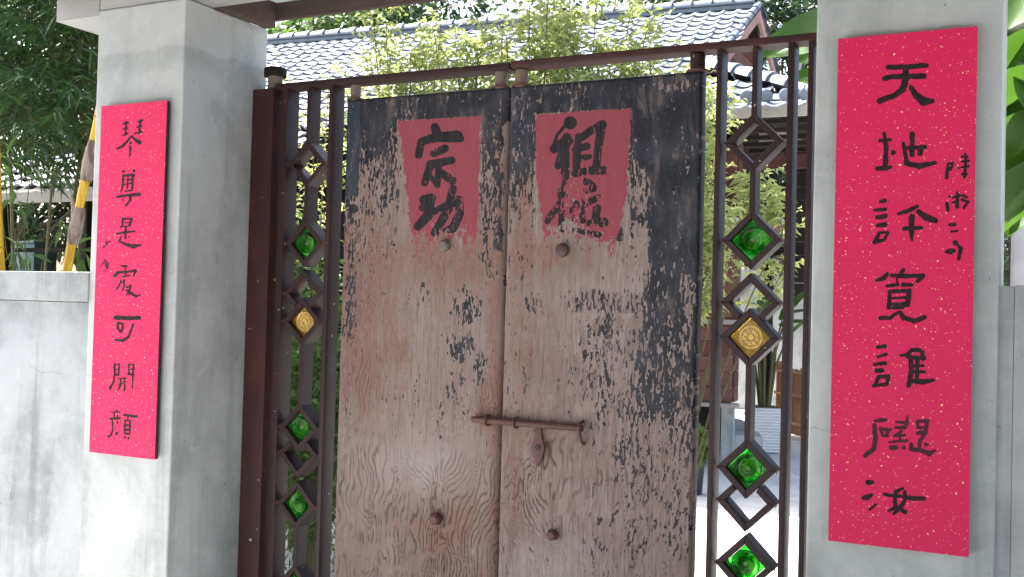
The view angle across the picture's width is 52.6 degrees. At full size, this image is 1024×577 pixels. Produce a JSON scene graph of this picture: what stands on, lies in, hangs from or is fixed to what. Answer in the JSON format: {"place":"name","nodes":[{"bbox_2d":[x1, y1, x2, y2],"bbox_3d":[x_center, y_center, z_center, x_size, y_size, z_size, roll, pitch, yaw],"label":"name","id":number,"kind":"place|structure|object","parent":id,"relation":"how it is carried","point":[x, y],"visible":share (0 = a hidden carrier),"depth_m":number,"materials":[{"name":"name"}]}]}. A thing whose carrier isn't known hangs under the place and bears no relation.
{"place":"outdoors","nodes":[
{"label":"outdoors","id":0,"kind":"place"},
{"bbox_2d":[0,0,98,201],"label":"bamboo clump","id":1,"kind":"object","parent":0,"point":[23,171],"visible":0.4,"depth_m":6.97,"materials":[{"name":"green plant"}]},
{"bbox_2d":[3,0,1007,301],"label":"sky","id":2,"kind":"structure","parent":0,"point":[59,267],"materials":[{"name":"white"}]},
{"bbox_2d":[284,409,800,576],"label":"courtyard paving","id":3,"kind":"structure","parent":0,"point":[763,531],"depth_m":7.62,"materials":[{"name":"concrete"}]},
{"bbox_2d":[286,306,341,573],"bbox_3d":[-1.083,0.842,5.639,0.819,1.512,0.742,2,-1,-6],"label":"leafy shrub","id":4,"kind":"object","parent":3,"relation":"on","point":[305,456],"visible":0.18,"depth_m":5.56,"materials":[{"name":"green plant"}]},
{"bbox_2d":[287,259,343,548],"bbox_3d":[-1.284,0.695,6.485,0.701,1.830,0.765,2,-1,-4],"label":"leafy shrub","id":5,"kind":"object","parent":3,"relation":"on","point":[294,478],"visible":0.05,"depth_m":6.38,"materials":[{"name":"green plant"}]},
{"bbox_2d":[325,14,412,241],"bbox_3d":[-1.057,-0.176,7.701,0.831,3.638,0.628,1,-1,27],"label":"leafy shrub","id":6,"kind":"object","parent":3,"relation":"on","point":[348,92],"visible":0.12,"depth_m":7.64,"materials":[{"name":"green plant"}]},
{"bbox_2d":[346,6,461,98],"bbox_3d":[-0.761,-0.208,6.980,0.839,3.685,0.660,1,-1,27],"label":"leafy shrub","id":7,"kind":"object","parent":3,"relation":"on","point":[402,88],"visible":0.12,"depth_m":6.95,"materials":[{"name":"green plant"}]},
{"bbox_2d":[410,25,460,94],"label":"leafy shrub","id":8,"kind":"object","parent":3,"relation":"on","point":[423,37],"visible":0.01,"depth_m":6.71,"materials":[{"name":"green plant"}]},
{"bbox_2d":[415,0,581,93],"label":"leafy shrub","id":9,"kind":"object","parent":3,"relation":"on","point":[474,43],"visible":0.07,"depth_m":6.13,"materials":[{"name":"green plant"}]},
{"bbox_2d":[466,0,629,88],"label":"leafy shrub","id":10,"kind":"object","parent":3,"relation":"on","point":[533,77],"visible":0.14,"depth_m":5.78,"materials":[{"name":"green plant"}]},
{"bbox_2d":[537,17,622,82],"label":"leafy shrub","id":11,"kind":"object","parent":3,"relation":"on","point":[562,78],"depth_m":5.67,"materials":[{"name":"green plant"}]},
{"bbox_2d":[503,0,683,83],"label":"leafy shrub","id":12,"kind":"object","parent":3,"relation":"on","point":[648,28],"visible":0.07,"depth_m":5.91,"materials":[{"name":"green plant"}]},
{"bbox_2d":[593,35,743,280],"bbox_3d":[0.764,0.098,5.867,0.819,3.107,0.964,3,-2,-40],"label":"leafy shrub","id":13,"kind":"object","parent":3,"relation":"on","point":[708,150],"visible":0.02,"depth_m":5.79,"materials":[{"name":"green plant"}]},
{"bbox_2d":[697,423,721,494],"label":"fern","id":14,"kind":"object","parent":3,"relation":"on","point":[700,472],"visible":0.18,"depth_m":8.72,"materials":[{"name":"green plant"}]},
{"bbox_2d":[701,188,747,327],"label":"leafy shrub","id":15,"kind":"object","parent":3,"relation":"on","point":[707,267],"visible":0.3,"depth_m":4.99,"materials":[{"name":"green plant"}]},
{"bbox_2d":[704,81,748,217],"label":"leafy shrub","id":16,"kind":"object","parent":3,"relation":"on","point":[732,94],"visible":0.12,"depth_m":6.00,"materials":[{"name":"green plant"}]},
{"bbox_2d":[735,418,744,430],"bbox_3d":[2.393,1.613,11.130,0.450,0.450,0.085,1,-1,15],"label":"metal basin","id":17,"kind":"object","parent":3,"relation":"on","point":[739,424],"visible":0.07,"depth_m":11.11,"materials":[{"name":"silver metal"}]},
{"bbox_2d":[697,164,804,471],"bbox_3d":[1.208,0.500,5.478,0.544,2.313,0.784,3,-2,-44],"label":"leafy shrub","id":18,"kind":"object","parent":3,"relation":"on","point":[770,209],"visible":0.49,"depth_m":5.41,"materials":[{"name":"green plant"}]},
{"bbox_2d":[693,0,817,275],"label":"garden tree","id":19,"kind":"object","parent":3,"relation":"on","point":[776,14],"visible":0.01,"depth_m":16.07,"materials":[{"name":"green plant"}]},
{"bbox_2d":[730,269,802,408],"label":"courtyard wall","id":20,"kind":"structure","parent":3,"relation":"on","point":[797,346],"depth_m":16.85,"materials":[{"name":"paint"}]},
{"bbox_2d":[755,405,780,452],"bbox_3d":[2.841,1.582,11.672,0.365,0.507,0.365,2,-1,-2],"label":"planter","id":21,"kind":"object","parent":3,"relation":"on","point":[767,423],"visible":0.55,"depth_m":11.52,"materials":[{"name":"white ceramic"}]},
{"bbox_2d":[752,291,803,406],"bbox_3d":[2.856,0.662,11.619,1.407,1.369,1.329,0,-2,43],"label":"potted palm","id":22,"kind":"object","parent":21,"relation":"in","point":[761,387],"visible":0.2,"depth_m":11.62,"materials":[{"name":"green plant"}]},
{"bbox_2d":[744,66,803,268],"bbox_3d":[6.008,-1.245,18.129,6.022,6.622,5.792,3,-2,-39],"label":"garden tree","id":23,"kind":"object","parent":3,"relation":"on","point":[783,189],"depth_m":17.54,"materials":[{"name":"green plant"}]},
{"bbox_2d":[759,132,806,401],"bbox_3d":[4.278,-0.081,14.062,1.449,4.017,2.040,1,-1,27],"label":"wooden porch","id":24,"kind":"object","parent":3,"relation":"on","point":[778,161],"visible":0.04,"depth_m":13.62,"materials":[{"name":"brown wood"}]},
{"bbox_2d":[774,361,801,435],"bbox_3d":[3.550,1.407,12.851,0.099,0.950,1.170,2,-1,-12],"label":"bamboo screen","id":25,"kind":"object","parent":3,"relation":"on","point":[796,401],"visible":0.32,"depth_m":12.91,"materials":[{"name":"brown wood"}]},
{"bbox_2d":[763,8,816,83],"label":"broad leaf plant","id":26,"kind":"object","parent":3,"relation":"on","point":[805,22],"visible":0.21,"depth_m":4.61,"materials":[{"name":"green plant"}]},
{"bbox_2d":[1004,0,1023,240],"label":"broad leaf plant","id":27,"kind":"object","parent":3,"relation":"on","point":[1014,193],"visible":0.38,"depth_m":3.18,"materials":[{"name":"green plant"}]},
{"bbox_2d":[1008,227,1023,285],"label":"neighbour wall","id":28,"kind":"structure","parent":3,"relation":"on","point":[1016,262],"depth_m":4.68,"materials":[{"name":"white concrete"}]},
{"bbox_2d":[705,431,762,463],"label":"stone block","id":29,"kind":"structure","parent":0,"point":[739,437],"depth_m":10.56,"materials":[{"name":"concrete"}]},
{"label":"ground","id":30,"kind":"structure","parent":0,"visible":0},
{"bbox_2d":[14,241,58,300],"bbox_3d":[-5.316,0.547,11.478,0.340,2.130,0.325,1,-1,27],"label":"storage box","id":31,"kind":"object","parent":30,"relation":"on","point":[36,262],"visible":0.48,"depth_m":11.38,"materials":[{"name":"plastic"}]},
{"bbox_2d":[5,37,77,270],"bbox_3d":[-10.631,-1.940,23.053,7.150,7.382,6.981,2,-1,-2],"label":"garden tree","id":32,"kind":"object","parent":30,"relation":"on","point":[37,227],"visible":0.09,"depth_m":22.47,"materials":[{"name":"green plant"}]},
{"bbox_2d":[0,1,93,271],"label":"bamboo clump","id":33,"kind":"object","parent":30,"relation":"on","point":[48,227],"depth_m":9.20,"materials":[{"name":"green plant"}]},
{"bbox_2d":[0,0,94,270],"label":"bamboo clump","id":34,"kind":"object","parent":30,"relation":"on","point":[11,224],"visible":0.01,"depth_m":8.26,"materials":[{"name":"green plant"}]},
{"bbox_2d":[0,0,94,163],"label":"bamboo clump","id":35,"kind":"object","parent":30,"relation":"on","point":[42,83],"depth_m":9.09,"materials":[{"name":"green plant"}]},
{"bbox_2d":[0,0,96,271],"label":"bamboo clump","id":36,"kind":"object","parent":30,"relation":"on","point":[47,134],"visible":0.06,"depth_m":7.55,"materials":[{"name":"green plant"}]},
{"bbox_2d":[0,0,98,301],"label":"bamboo clump","id":37,"kind":"object","parent":30,"relation":"on","point":[73,139],"visible":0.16,"depth_m":6.96,"materials":[{"name":"green plant"}]},
{"bbox_2d":[0,0,98,201],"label":"bamboo clump","id":38,"kind":"object","parent":30,"relation":"on","point":[12,124],"visible":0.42,"depth_m":6.26,"materials":[{"name":"green plant"}]},
{"bbox_2d":[0,152,5,270],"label":"yellow bamboo","id":39,"kind":"object","parent":38,"relation":"attached to","point":[2,262],"visible":0.73,"depth_m":5.59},
{"bbox_2d":[1,134,91,300],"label":"bamboo shoot","id":40,"kind":"object","parent":38,"relation":"attached to","point":[12,198],"visible":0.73,"depth_m":5.73,"materials":[{"name":"green plant"}]},
{"bbox_2d":[62,108,95,271],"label":"yellow bamboo","id":41,"kind":"object","parent":38,"relation":"attached to","point":[76,226],"visible":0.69,"depth_m":5.30,"materials":[{"name":"yellow plant"}]},
{"bbox_2d":[0,125,346,453],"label":"garden shed","id":42,"kind":"structure","parent":30,"relation":"on","point":[35,195],"depth_m":10.36,"materials":[{"name":"tile"}]},
{"bbox_2d":[287,212,323,485],"bbox_3d":[-1.692,0.486,7.771,0.692,2.284,0.762,3,-2,-43],"label":"leafy shrub","id":43,"kind":"object","parent":30,"relation":"on","point":[319,264],"visible":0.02,"depth_m":7.69,"materials":[{"name":"green plant"}]},
{"bbox_2d":[267,15,344,34],"bbox_3d":[-4.843,-2.335,23.905,5.191,8.469,4.718,1,-1,27],"label":"garden tree","id":44,"kind":"object","parent":30,"relation":"on","point":[284,30],"visible":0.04,"depth_m":23.27,"materials":[{"name":"green plant"}]},
{"bbox_2d":[285,476,336,575],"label":"grass","id":45,"kind":"structure","parent":30,"relation":"on","point":[332,550],"depth_m":6.24,"materials":[{"name":"green plant"}]},
{"bbox_2d":[283,59,343,380],"bbox_3d":[-1.531,-0.063,7.679,0.567,3.385,0.628,2,-1,-18],"label":"leafy shrub","id":46,"kind":"object","parent":30,"relation":"on","point":[313,169],"visible":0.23,"depth_m":7.76,"materials":[{"name":"green plant"}]},
{"bbox_2d":[275,4,434,33],"bbox_3d":[-3.938,-3.067,24.938,5.366,10.078,6.169,1,-1,7],"label":"garden tree","id":47,"kind":"object","parent":30,"relation":"on","point":[311,20],"visible":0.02,"depth_m":22.77,"materials":[{"name":"green plant"}]},
{"bbox_2d":[0,0,807,462],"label":"tiled house","id":48,"kind":"structure","parent":30,"relation":"on","point":[304,56],"depth_m":11.57,"materials":[{"name":"tile"}]},
{"bbox_2d":[330,0,581,28],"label":"garden tree","id":49,"kind":"object","parent":30,"relation":"on","point":[454,14],"visible":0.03,"depth_m":24.55,"materials":[{"name":"green plant"}]},
{"bbox_2d":[570,0,788,70],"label":"garden tree","id":50,"kind":"object","parent":30,"relation":"on","point":[647,2],"visible":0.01,"depth_m":25.79,"materials":[{"name":"green plant"}]},
{"bbox_2d":[1003,233,1008,285],"bbox_3d":[6.542,-0.693,12.499,4.464,5.427,5.074,2,-1,-20],"label":"garden tree","id":51,"kind":"object","parent":30,"relation":"on","point":[1006,256],"visible":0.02,"depth_m":12.13,"materials":[{"name":"green plant"}]},
{"label":"pavement","id":52,"kind":"structure","parent":0,"visible":0},
{"bbox_2d":[0,271,89,576],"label":"garden wall","id":53,"kind":"structure","parent":52,"relation":"on","point":[43,353],"depth_m":4.24,"materials":[{"name":"concrete"}]},
{"bbox_2d":[79,0,267,576],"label":"gate pillar","id":54,"kind":"structure","parent":52,"relation":"on","point":[173,510],"depth_m":4.04,"materials":[{"name":"concrete"}]},
{"bbox_2d":[89,100,169,459],"bbox_3d":[-1.475,-0.037,4.001,0.347,1.358,0.030,1,-1,27],"label":"couplet board","id":55,"kind":"object","parent":54,"relation":"attached to","point":[129,291],"visible":1,"depth_m":3.98,"materials":[{"name":"red paper"}]},
{"bbox_2d":[237,66,286,576],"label":"hinge post","id":56,"kind":"object","parent":54,"relation":"attached to","point":[259,349],"visible":0.84,"depth_m":4.23,"materials":[{"name":"metal"}]},
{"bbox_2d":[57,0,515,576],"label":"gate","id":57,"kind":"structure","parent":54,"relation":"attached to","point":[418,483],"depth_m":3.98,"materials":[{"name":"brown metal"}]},
{"bbox_2d":[334,88,510,576],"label":"door panel","id":58,"kind":"structure","parent":57,"relation":"in","point":[423,325],"depth_m":3.91,"materials":[{"name":"brown wood"}]},
{"bbox_2d":[806,0,1007,576],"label":"gate pillar","id":59,"kind":"structure","parent":52,"relation":"on","point":[836,21],"depth_m":2.75,"materials":[{"name":"concrete"}]},
{"bbox_2d":[471,32,816,576],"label":"gate leaf","id":60,"kind":"object","parent":59,"relation":"attached to","point":[599,422],"visible":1,"depth_m":3.54,"materials":[{"name":"metal"}]},
{"bbox_2d":[498,72,705,576],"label":"door panel","id":61,"kind":"structure","parent":60,"relation":"in","point":[605,334],"depth_m":3.58,"materials":[{"name":"brown wood"}]},
{"bbox_2d":[828,26,977,556],"bbox_3d":[1.033,0.002,2.744,0.348,1.362,0.030,1,-1,27],"label":"couplet board","id":62,"kind":"object","parent":59,"relation":"attached to","point":[901,392],"visible":1,"depth_m":2.73,"materials":[{"name":"red paper"}]},
{"bbox_2d":[994,285,1023,576],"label":"garden wall","id":63,"kind":"structure","parent":52,"relation":"on","point":[1009,534],"depth_m":2.65,"materials":[{"name":"concrete"}]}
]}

